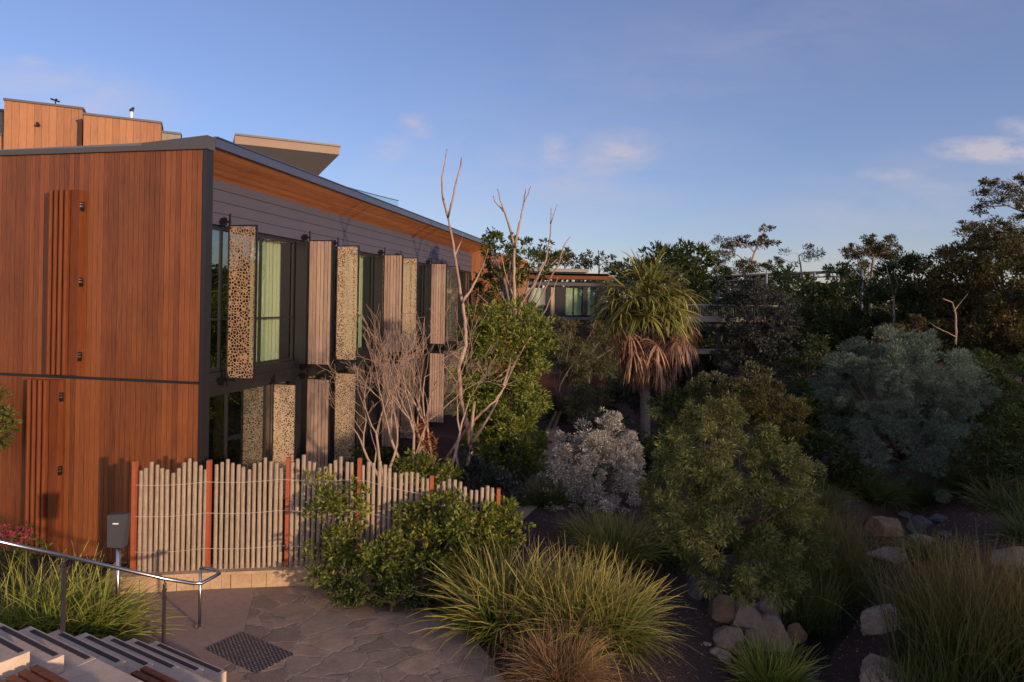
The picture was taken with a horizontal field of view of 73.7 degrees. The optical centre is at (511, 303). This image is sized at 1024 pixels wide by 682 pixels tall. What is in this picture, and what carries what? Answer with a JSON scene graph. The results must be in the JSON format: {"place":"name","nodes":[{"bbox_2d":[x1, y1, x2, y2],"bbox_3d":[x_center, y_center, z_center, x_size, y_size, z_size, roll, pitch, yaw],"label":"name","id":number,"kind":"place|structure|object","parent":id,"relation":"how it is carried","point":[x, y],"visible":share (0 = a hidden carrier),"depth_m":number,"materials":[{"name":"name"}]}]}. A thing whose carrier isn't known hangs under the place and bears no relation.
{"place":"outdoors","nodes":[
{"label":"outdoors","id":0,"kind":"place"},
{"bbox_2d":[95,567,255,668],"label":"concrete path","id":1,"kind":"structure","parent":0,"point":[224,613],"depth_m":9.44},
{"bbox_2d":[0,539,220,644],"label":"handrail","id":2,"kind":"object","parent":1,"relation":"on","point":[200,583],"visible":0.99,"depth_m":8.04,"materials":[{"name":"metal"}]},
{"bbox_2d":[0,623,225,681],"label":"stone steps","id":3,"kind":"structure","parent":1,"relation":"on","point":[57,652],"depth_m":7.09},
{"bbox_2d":[107,512,130,617],"bbox_3d":[-5.161,3.550,8.947,0.245,1.600,0.150,1,0,0],"label":"access post","id":4,"kind":"object","parent":1,"relation":"on","point":[118,525],"visible":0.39,"depth_m":8.91,"materials":[{"name":"metal"}]},
{"bbox_2d":[59,659,211,681],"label":"stone seating tiers","id":5,"kind":"object","parent":1,"relation":"on","point":[95,670],"visible":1,"depth_m":6.45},
{"bbox_2d":[0,664,69,681],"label":"slatted bench","id":6,"kind":"object","parent":5,"relation":"on","point":[37,673],"visible":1,"depth_m":5.94,"materials":[{"name":"wood"}]},
{"bbox_2d":[131,666,178,681],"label":"slatted bench","id":7,"kind":"object","parent":5,"relation":"on","point":[145,674],"visible":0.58,"depth_m":6.80,"materials":[{"name":"wood"}]},
{"bbox_2d":[221,585,504,681],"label":"paving","id":8,"kind":"structure","parent":0,"point":[317,634],"depth_m":8.83,"materials":[{"name":"stone"}]},
{"bbox_2d":[205,632,293,673],"bbox_3d":[-3.298,4.372,8.573,1.022,0.010,0.554,1,0,33],"label":"studded drain grate","id":9,"kind":"object","parent":8,"relation":"on","point":[253,654],"visible":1,"depth_m":8.55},
{"bbox_2d":[0,315,1023,681],"bbox_3d":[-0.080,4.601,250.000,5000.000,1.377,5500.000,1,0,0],"label":"ground","id":10,"kind":"structure","parent":0,"point":[700,667],"depth_m":12.57,"materials":[{"name":"soil"}]},
{"bbox_2d":[0,383,23,451],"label":"leafy shrub tree","id":11,"kind":"object","parent":10,"relation":"on","point":[8,410],"visible":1,"depth_m":11.23,"materials":[{"name":"green plant"}]},
{"bbox_2d":[0,522,53,575],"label":"pink flower shrub","id":12,"kind":"object","parent":10,"relation":"on","point":[8,534],"visible":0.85,"depth_m":9.71,"materials":[{"name":"green plant"}]},
{"bbox_2d":[0,547,115,636],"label":"grass clump","id":13,"kind":"object","parent":10,"relation":"on","point":[21,603],"visible":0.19,"depth_m":8.54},
{"bbox_2d":[0,540,175,641],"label":"grass clump","id":14,"kind":"object","parent":10,"relation":"on","point":[48,613],"visible":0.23,"depth_m":8.64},
{"bbox_2d":[3,554,182,643],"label":"grass clump","id":15,"kind":"object","parent":10,"relation":"on","point":[116,625],"visible":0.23,"depth_m":8.75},
{"bbox_2d":[0,135,527,566],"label":"timber lodge","id":16,"kind":"structure","parent":10,"relation":"on","point":[172,305],"depth_m":11.73,"materials":[{"name":"wood"}]},
{"bbox_2d":[0,98,181,149],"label":"timber penthouse","id":17,"kind":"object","parent":16,"relation":"on","point":[28,124],"visible":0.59,"depth_m":22.14,"materials":[{"name":"wood"}]},
{"bbox_2d":[209,378,292,527],"bbox_3d":[-5.417,2.916,13.381,0.055,2.480,4.130,1,0,12],"label":"window","id":18,"kind":"structure","parent":16,"relation":"in","point":[290,380],"depth_m":13.76,"materials":[{"name":"black metal"}]},
{"bbox_2d":[210,227,294,371],"bbox_3d":[-5.360,-0.069,13.379,0.065,2.670,4.130,1,0,12],"label":"window","id":19,"kind":"structure","parent":16,"relation":"in","point":[219,368],"depth_m":14.09,"materials":[{"name":"black metal"}]},
{"bbox_2d":[233,133,340,174],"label":"canopy roof","id":20,"kind":"structure","parent":16,"relation":"on","point":[317,158],"depth_m":26.12,"materials":[{"name":"metal"}]},
{"bbox_2d":[309,362,371,466],"bbox_3d":[-4.482,2.932,17.859,0.055,2.480,3.780,1,0,12],"label":"window","id":21,"kind":"structure","parent":16,"relation":"in","point":[369,433],"depth_m":19.24,"materials":[{"name":"black metal"}]},
{"bbox_2d":[312,246,373,354],"bbox_3d":[-4.424,-0.052,17.857,0.065,2.670,3.780,1,0,12],"label":"window","id":22,"kind":"structure","parent":16,"relation":"in","point":[334,250],"depth_m":18.50,"materials":[{"name":"black metal"}]},
{"bbox_2d":[105,561,506,594],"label":"stone block wall","id":23,"kind":"structure","parent":10,"relation":"on","point":[260,577],"depth_m":10.46,"materials":[{"name":"stone"}]},
{"bbox_2d":[130,454,500,573],"bbox_3d":[-2.969,3.426,10.595,5.559,2.110,0.350,1,0,-3],"label":"stake fence","id":24,"kind":"object","parent":23,"relation":"on","point":[138,546],"visible":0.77,"depth_m":10.55,"materials":[{"name":"wood"}]},
{"bbox_2d":[300,466,376,598],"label":"climbing vine","id":25,"kind":"object","parent":24,"relation":"attached to","point":[333,552],"visible":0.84,"depth_m":10.22,"materials":[{"name":"green plant"}]},
{"bbox_2d":[316,313,420,486],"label":"bare shrub","id":26,"kind":"object","parent":10,"relation":"on","point":[377,450],"visible":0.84,"depth_m":13.18,"materials":[{"name":"brown plant"}]},
{"bbox_2d":[343,441,428,496],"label":"round shrub","id":27,"kind":"object","parent":10,"relation":"on","point":[384,452],"visible":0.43,"depth_m":15.43,"materials":[{"name":"green plant"}]},
{"bbox_2d":[323,555,488,612],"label":"leafy hedge shrub","id":28,"kind":"object","parent":10,"relation":"on","point":[359,592],"visible":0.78,"depth_m":9.74,"materials":[{"name":"green plant"}]},
{"bbox_2d":[387,448,465,501],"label":"round shrub","id":29,"kind":"object","parent":10,"relation":"on","point":[427,467],"visible":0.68,"depth_m":13.06,"materials":[{"name":"green plant"}]},
{"bbox_2d":[348,290,506,488],"bbox_3d":[-1.586,1.742,13.517,3.252,4.206,2.490,1,0,-24],"label":"bare shrub","id":30,"kind":"object","parent":10,"relation":"on","point":[419,414],"visible":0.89,"depth_m":13.87,"materials":[{"name":"brown plant"}]},
{"bbox_2d":[341,303,515,484],"bbox_3d":[-1.610,1.773,13.662,3.389,3.638,3.223,1,0,0],"label":"bare shrub","id":31,"kind":"object","parent":10,"relation":"on","point":[413,438],"visible":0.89,"depth_m":13.41,"materials":[{"name":"brown plant"}]},
{"bbox_2d":[351,487,536,592],"bbox_3d":[-0.974,3.701,10.316,2.838,1.773,1.321,1,0,-14],"label":"leafy hedge shrub","id":32,"kind":"object","parent":10,"relation":"on","point":[453,514],"visible":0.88,"depth_m":10.21,"materials":[{"name":"green plant"}]},
{"bbox_2d":[431,150,487,478],"bbox_3d":[-1.133,0.205,15.001,1.204,7.290,0.611,1,0,0],"label":"bare tree","id":33,"kind":"object","parent":10,"relation":"on","point":[464,347],"visible":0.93,"depth_m":14.97,"materials":[{"name":"brown plant"}]},
{"bbox_2d":[442,444,528,508],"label":"round shrub","id":34,"kind":"object","parent":10,"relation":"on","point":[494,473],"visible":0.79,"depth_m":14.44,"materials":[{"name":"green plant"}]},
{"bbox_2d":[440,337,530,479],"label":"bare tree","id":35,"kind":"object","parent":10,"relation":"on","point":[470,426],"visible":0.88,"depth_m":14.35,"materials":[{"name":"brown plant"}]},
{"bbox_2d":[403,525,591,673],"bbox_3d":[-0.086,3.998,9.244,2.806,1.769,2.924,1,0,0],"label":"grass clump","id":36,"kind":"object","parent":10,"relation":"on","point":[478,615],"visible":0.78,"depth_m":9.01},
{"bbox_2d":[445,294,562,472],"bbox_3d":[-0.235,2.203,17.697,3.066,4.881,3.016,1,0,0],"label":"broadleaf tree","id":37,"kind":"object","parent":10,"relation":"on","point":[527,406],"visible":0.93,"depth_m":17.02,"materials":[{"name":"green plant"}]},
{"bbox_2d":[475,430,547,489],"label":"round shrub","id":38,"kind":"object","parent":10,"relation":"on","point":[522,442],"visible":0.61,"depth_m":16.40,"materials":[{"name":"green plant"}]},
{"bbox_2d":[468,227,570,428],"bbox_3d":[0.254,0.988,23.235,3.698,7.221,2.583,1,0,0],"label":"sparse tree","id":39,"kind":"object","parent":10,"relation":"on","point":[499,274],"visible":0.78,"depth_m":23.02,"materials":[{"name":"green plant"}]},
{"bbox_2d":[478,186,569,408],"bbox_3d":[0.333,-0.142,20.012,2.696,6.619,0.607,1,0,0],"label":"bare tree","id":40,"kind":"object","parent":10,"relation":"on","point":[513,293],"visible":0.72,"depth_m":19.91,"materials":[{"name":"brown plant"}]},
{"bbox_2d":[518,466,583,513],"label":"grass clump","id":41,"kind":"object","parent":10,"relation":"on","point":[544,498],"visible":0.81,"depth_m":14.98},
{"bbox_2d":[478,603,634,681],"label":"grass clump","id":42,"kind":"object","parent":10,"relation":"on","point":[544,664],"visible":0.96,"depth_m":7.99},
{"bbox_2d":[532,247,593,286],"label":"gum","id":43,"kind":"object","parent":10,"relation":"on","point":[566,258],"visible":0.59,"depth_m":74.44,"materials":[{"name":"green plant"}]},
{"bbox_2d":[526,268,613,361],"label":"distant lodge","id":44,"kind":"structure","parent":10,"relation":"on","point":[571,301],"depth_m":50.20,"materials":[{"name":"concrete"}]},
{"bbox_2d":[532,372,614,408],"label":"maroon wall","id":45,"kind":"structure","parent":10,"relation":"on","point":[546,380],"depth_m":33.00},
{"bbox_2d":[535,314,620,439],"bbox_3d":[2.413,2.492,21.898,3.202,4.327,2.648,1,0,-34],"label":"slender gum","id":46,"kind":"object","parent":10,"relation":"on","point":[580,369],"visible":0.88,"depth_m":21.48,"materials":[{"name":"green plant"}]},
{"bbox_2d":[482,535,676,666],"bbox_3d":[0.826,3.931,9.121,2.657,1.635,2.707,1,0,0],"label":"grass clump","id":47,"kind":"object","parent":10,"relation":"on","point":[559,574],"visible":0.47,"depth_m":8.83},
{"bbox_2d":[558,279,614,406],"bbox_3d":[3.330,1.883,29.980,2.836,6.022,4.082,1,0,0],"label":"slender gum","id":48,"kind":"object","parent":10,"relation":"on","point":[588,328],"visible":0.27,"depth_m":29.89,"materials":[{"name":"green plant"}]},
{"bbox_2d":[552,501,625,541],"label":"grass clump","id":49,"kind":"object","parent":10,"relation":"on","point":[574,525],"visible":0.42,"depth_m":13.20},
{"bbox_2d":[534,407,648,518],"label":"white flowering shrub","id":50,"kind":"object","parent":10,"relation":"on","point":[604,445],"visible":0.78,"depth_m":15.69,"materials":[{"name":"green plant"}]},
{"bbox_2d":[570,248,617,273],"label":"gum","id":51,"kind":"object","parent":10,"relation":"on","point":[606,268],"visible":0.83,"depth_m":74.57,"materials":[{"name":"green plant"}]},
{"bbox_2d":[558,381,631,438],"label":"round shrub","id":52,"kind":"object","parent":10,"relation":"on","point":[613,407],"visible":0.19,"depth_m":23.89,"materials":[{"name":"green plant"}]},
{"bbox_2d":[504,549,703,681],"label":"grass clump","id":53,"kind":"object","parent":10,"relation":"on","point":[635,641],"visible":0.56,"depth_m":8.74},
{"bbox_2d":[555,503,679,573],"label":"grass clump","id":54,"kind":"object","parent":10,"relation":"on","point":[625,546],"visible":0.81,"depth_m":11.77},
{"bbox_2d":[572,410,673,469],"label":"grey shrub","id":55,"kind":"object","parent":10,"relation":"on","point":[624,427],"visible":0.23,"depth_m":18.84,"materials":[{"name":"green plant"}]},
{"bbox_2d":[582,239,709,438],"bbox_3d":[4.563,1.325,24.041,4.285,7.154,4.332,1,0,41],"label":"fan palm","id":56,"kind":"object","parent":10,"relation":"on","point":[666,346],"visible":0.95,"depth_m":23.30,"materials":[{"name":"green plant"}]},
{"bbox_2d":[609,379,684,427],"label":"round shrub","id":57,"kind":"object","parent":10,"relation":"on","point":[632,402],"visible":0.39,"depth_m":25.67,"materials":[{"name":"green plant"}]},
{"bbox_2d":[591,334,732,408],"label":"dark hedge tree","id":58,"kind":"object","parent":10,"relation":"on","point":[708,366],"visible":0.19,"depth_m":33.06,"materials":[{"name":"green plant"}]},
{"bbox_2d":[610,507,716,577],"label":"grass clump","id":59,"kind":"object","parent":10,"relation":"on","point":[671,563],"visible":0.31,"depth_m":12.20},
{"bbox_2d":[640,420,695,483],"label":"round shrub","id":60,"kind":"object","parent":10,"relation":"on","point":[647,449],"visible":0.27,"depth_m":17.89,"materials":[{"name":"green plant"}]},
{"bbox_2d":[607,237,736,347],"bbox_3d":[9.032,0.464,36.948,7.579,8.730,7.624,1,0,-41],"label":"dark fig tree","id":61,"kind":"object","parent":10,"relation":"on","point":[693,266],"visible":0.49,"depth_m":36.29,"materials":[{"name":"green plant"}]},
{"bbox_2d":[645,370,721,447],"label":"round shrub","id":62,"kind":"object","parent":10,"relation":"on","point":[681,397],"visible":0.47,"depth_m":19.94,"materials":[{"name":"green plant"}]},
{"bbox_2d":[682,574,718,600],"bbox_3d":[3.119,4.635,11.234,0.654,0.402,0.570,1,0,0],"label":"rock","id":63,"kind":"object","parent":10,"relation":"on","point":[690,587],"visible":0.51,"depth_m":11.11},
{"bbox_2d":[705,594,735,623],"bbox_3d":[3.311,4.818,10.742,0.518,0.450,0.534,1,0,25],"label":"rock","id":64,"kind":"object","parent":10,"relation":"on","point":[723,611],"visible":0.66,"depth_m":10.61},
{"bbox_2d":[712,625,743,654],"bbox_3d":[3.167,4.954,10.095,0.488,0.454,0.524,1,0,-44],"label":"rock","id":65,"kind":"object","parent":10,"relation":"on","point":[719,633],"visible":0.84,"depth_m":9.95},
{"bbox_2d":[681,304,777,404],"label":"elevated walkway","id":66,"kind":"structure","parent":10,"relation":"on","point":[715,323],"depth_m":31.25,"materials":[{"name":"metal"}]},
{"bbox_2d":[686,360,780,479],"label":"round shrub","id":67,"kind":"object","parent":10,"relation":"on","point":[730,384],"visible":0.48,"depth_m":18.34,"materials":[{"name":"green plant"}]},
{"bbox_2d":[633,390,840,616],"bbox_3d":[3.549,3.200,10.645,3.368,3.602,2.690,1,0,0],"label":"round shrub","id":68,"kind":"object","parent":10,"relation":"on","point":[709,520],"visible":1,"depth_m":10.40,"materials":[{"name":"green plant"}]},
{"bbox_2d":[729,598,761,632],"bbox_3d":[3.644,4.897,10.609,0.603,0.592,0.523,1,0,0],"label":"rock","id":69,"kind":"object","parent":10,"relation":"on","point":[744,616],"visible":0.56,"depth_m":10.48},
{"bbox_2d":[705,222,785,311],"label":"umbrella gum","id":70,"kind":"object","parent":10,"relation":"on","point":[750,262],"visible":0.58,"depth_m":50.03,"materials":[{"name":"green plant"}]},
{"bbox_2d":[471,270,1023,363],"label":"woodland","id":71,"kind":"object","parent":10,"relation":"on","point":[825,284],"visible":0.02,"depth_m":64.51,"materials":[{"name":"green plant"}]},
{"bbox_2d":[706,271,808,399],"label":"grey leaved tree","id":72,"kind":"object","parent":10,"relation":"on","point":[763,351],"visible":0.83,"depth_m":29.14,"materials":[{"name":"green plant"}]},
{"bbox_2d":[701,375,814,493],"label":"yellow shrub","id":73,"kind":"object","parent":10,"relation":"on","point":[764,414],"visible":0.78,"depth_m":16.89,"materials":[{"name":"green plant"}]},
{"bbox_2d":[744,614,792,652],"bbox_3d":[3.922,5.070,10.453,0.707,0.559,0.551,1,0,19],"label":"rock","id":74,"kind":"object","parent":10,"relation":"on","point":[768,619],"visible":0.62,"depth_m":10.31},
{"bbox_2d":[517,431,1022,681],"bbox_3d":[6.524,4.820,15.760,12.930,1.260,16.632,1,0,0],"label":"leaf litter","id":75,"kind":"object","parent":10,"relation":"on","point":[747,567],"visible":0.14,"depth_m":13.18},
{"bbox_2d":[710,617,831,681],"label":"grass clump","id":76,"kind":"object","parent":10,"relation":"on","point":[758,669],"visible":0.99,"depth_m":9.41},
{"bbox_2d":[687,272,863,378],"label":"dark hedge tree","id":77,"kind":"object","parent":10,"relation":"on","point":[707,343],"visible":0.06,"depth_m":46.20,"materials":[{"name":"green plant"}]},
{"bbox_2d":[711,269,862,374],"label":"steel trellis","id":78,"kind":"object","parent":10,"relation":"on","point":[768,274],"visible":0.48,"depth_m":45.95,"materials":[{"name":"metal"}]},
{"bbox_2d":[736,263,869,380],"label":"dark hedge tree","id":79,"kind":"object","parent":10,"relation":"on","point":[778,274],"visible":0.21,"depth_m":41.35,"materials":[{"name":"green plant"}]},
{"bbox_2d":[750,528,867,636],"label":"reed clump","id":80,"kind":"object","parent":10,"relation":"on","point":[809,615],"visible":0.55,"depth_m":10.91,"materials":[{"name":"green plant"}]},
{"bbox_2d":[765,332,859,444],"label":"dark hedge tree","id":81,"kind":"object","parent":10,"relation":"on","point":[792,361],"visible":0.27,"depth_m":24.95,"materials":[{"name":"green plant"}]},
{"bbox_2d":[770,385,858,473],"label":"round shrub","id":82,"kind":"object","parent":10,"relation":"on","point":[811,418],"visible":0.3,"depth_m":19.26,"materials":[{"name":"green plant"}]},
{"bbox_2d":[767,472,867,523],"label":"grass clump","id":83,"kind":"object","parent":10,"relation":"on","point":[829,501],"visible":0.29,"depth_m":15.69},
{"bbox_2d":[784,427,877,489],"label":"round shrub","id":84,"kind":"object","parent":10,"relation":"on","point":[845,460],"visible":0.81,"depth_m":17.85,"materials":[{"name":"green plant"}]},
{"bbox_2d":[753,483,923,608],"bbox_3d":[5.694,4.348,12.328,3.171,2.369,3.646,1,0,0],"label":"reed clump","id":85,"kind":"object","parent":10,"relation":"on","point":[848,569],"visible":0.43,"depth_m":11.98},
{"bbox_2d":[783,259,912,388],"bbox_3d":[19.297,1.240,37.941,6.978,7.471,6.856,1,0,-25],"label":"dark hedge tree","id":86,"kind":"object","parent":10,"relation":"on","point":[829,310],"visible":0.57,"depth_m":37.63,"materials":[{"name":"green plant"}]},
{"bbox_2d":[820,460,899,498],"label":"grass clump","id":87,"kind":"object","parent":10,"relation":"on","point":[856,483],"visible":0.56,"depth_m":17.84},
{"bbox_2d":[835,233,904,343],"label":"round gum","id":88,"kind":"object","parent":10,"relation":"on","point":[875,249],"visible":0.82,"depth_m":46.92,"materials":[{"name":"green plant"}]},
{"bbox_2d":[828,464,925,512],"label":"grass clump","id":89,"kind":"object","parent":10,"relation":"on","point":[892,497],"visible":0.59,"depth_m":17.59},
{"bbox_2d":[860,604,907,636],"bbox_3d":[5.686,4.913,10.545,0.709,0.518,0.571,1,0,9],"label":"rock","id":90,"kind":"object","parent":10,"relation":"on","point":[874,619],"visible":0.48,"depth_m":10.37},
{"bbox_2d":[864,516,904,536],"bbox_3d":[8.692,5.358,15.989,0.911,0.736,0.977,1,0,27],"label":"rock","id":91,"kind":"object","parent":10,"relation":"on","point":[895,522],"visible":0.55,"depth_m":15.73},
{"bbox_2d":[859,653,921,681],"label":"rock","id":92,"kind":"object","parent":10,"relation":"on","point":[863,676],"visible":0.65,"depth_m":8.75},
{"bbox_2d":[864,312,943,370],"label":"dark hedge tree","id":93,"kind":"object","parent":10,"relation":"on","point":[917,320],"visible":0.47,"depth_m":28.75,"materials":[{"name":"green plant"}]},
{"bbox_2d":[808,323,1002,503],"bbox_3d":[10.793,3.030,18.686,4.872,5.038,4.888,1,0,0],"label":"blue green shrub","id":94,"kind":"object","parent":10,"relation":"on","point":[899,386],"visible":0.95,"depth_m":18.37,"materials":[{"name":"green plant"}]},
{"bbox_2d":[795,520,1023,681],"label":"reed clump","id":95,"kind":"object","parent":10,"relation":"on","point":[977,634],"visible":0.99,"depth_m":8.60,"materials":[{"name":"plant"}]},
{"bbox_2d":[856,644,979,681],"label":"reed clump","id":96,"kind":"object","parent":10,"relation":"on","point":[917,672],"visible":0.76,"depth_m":8.50,"materials":[{"name":"green plant"}]},
{"bbox_2d":[882,470,965,511],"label":"grass clump","id":97,"kind":"object","parent":10,"relation":"on","point":[928,497],"visible":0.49,"depth_m":18.43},
{"bbox_2d":[858,246,992,398],"bbox_3d":[20.811,1.087,33.717,6.304,8.058,6.270,1,0,-41],"label":"dark hedge tree","id":98,"kind":"object","parent":10,"relation":"on","point":[906,265],"visible":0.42,"depth_m":33.76,"materials":[{"name":"green plant"}]},
{"bbox_2d":[879,519,984,570],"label":"grass clump","id":99,"kind":"object","parent":10,"relation":"on","point":[915,545],"visible":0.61,"depth_m":13.34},
{"bbox_2d":[913,220,1023,391],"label":"dark hedge tree","id":100,"kind":"object","parent":10,"relation":"on","point":[971,265],"visible":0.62,"depth_m":30.57,"materials":[{"name":"green plant"}]},
{"bbox_2d":[923,450,1022,494],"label":"grass clump","id":101,"kind":"object","parent":10,"relation":"on","point":[959,483],"visible":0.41,"depth_m":18.27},
{"bbox_2d":[924,351,1023,461],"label":"round shrub","id":102,"kind":"object","parent":10,"relation":"on","point":[1007,388],"visible":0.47,"depth_m":21.16,"materials":[{"name":"green plant"}]},
{"bbox_2d":[934,426,1023,492],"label":"round shrub","id":103,"kind":"object","parent":10,"relation":"on","point":[1005,460],"visible":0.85,"depth_m":16.86,"materials":[{"name":"green plant"}]},
{"bbox_2d":[941,466,1023,518],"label":"grass clump","id":104,"kind":"object","parent":10,"relation":"on","point":[985,498],"visible":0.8,"depth_m":16.11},
{"bbox_2d":[946,348,1023,449],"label":"dark hedge tree","id":105,"kind":"object","parent":10,"relation":"on","point":[1017,394],"visible":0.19,"depth_m":23.87,"materials":[{"name":"green plant"}]},
{"bbox_2d":[952,233,1023,391],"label":"dark hedge tree","id":106,"kind":"object","parent":10,"relation":"on","point":[998,305],"visible":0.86,"depth_m":28.16,"materials":[{"name":"green plant"}]},
{"bbox_2d":[956,171,1023,258],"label":"corner gum","id":107,"kind":"object","parent":10,"relation":"on","point":[1019,203],"visible":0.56,"depth_m":34.28,"materials":[{"name":"green plant"}]},
{"bbox_2d":[964,495,1023,546],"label":"grass clump","id":108,"kind":"object","parent":10,"relation":"on","point":[1019,526],"visible":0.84,"depth_m":13.96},
{"bbox_2d":[965,402,1023,483],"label":"round shrub","id":109,"kind":"object","parent":10,"relation":"on","point":[1017,428],"visible":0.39,"depth_m":18.47,"materials":[{"name":"green plant"}]},
{"bbox_2d":[0,0,1023,308],"label":"sky","id":110,"kind":"structure","parent":0,"point":[829,124],"materials":[{"name":"blue"}]},
{"bbox_2d":[479,426,558,524],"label":"garden path","id":111,"kind":"structure","parent":0,"point":[527,510],"depth_m":17.30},
{"bbox_2d":[735,536,906,681],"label":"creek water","id":112,"kind":"structure","parent":0,"point":[828,645],"depth_m":10.69,"materials":[{"name":"black liquid"}]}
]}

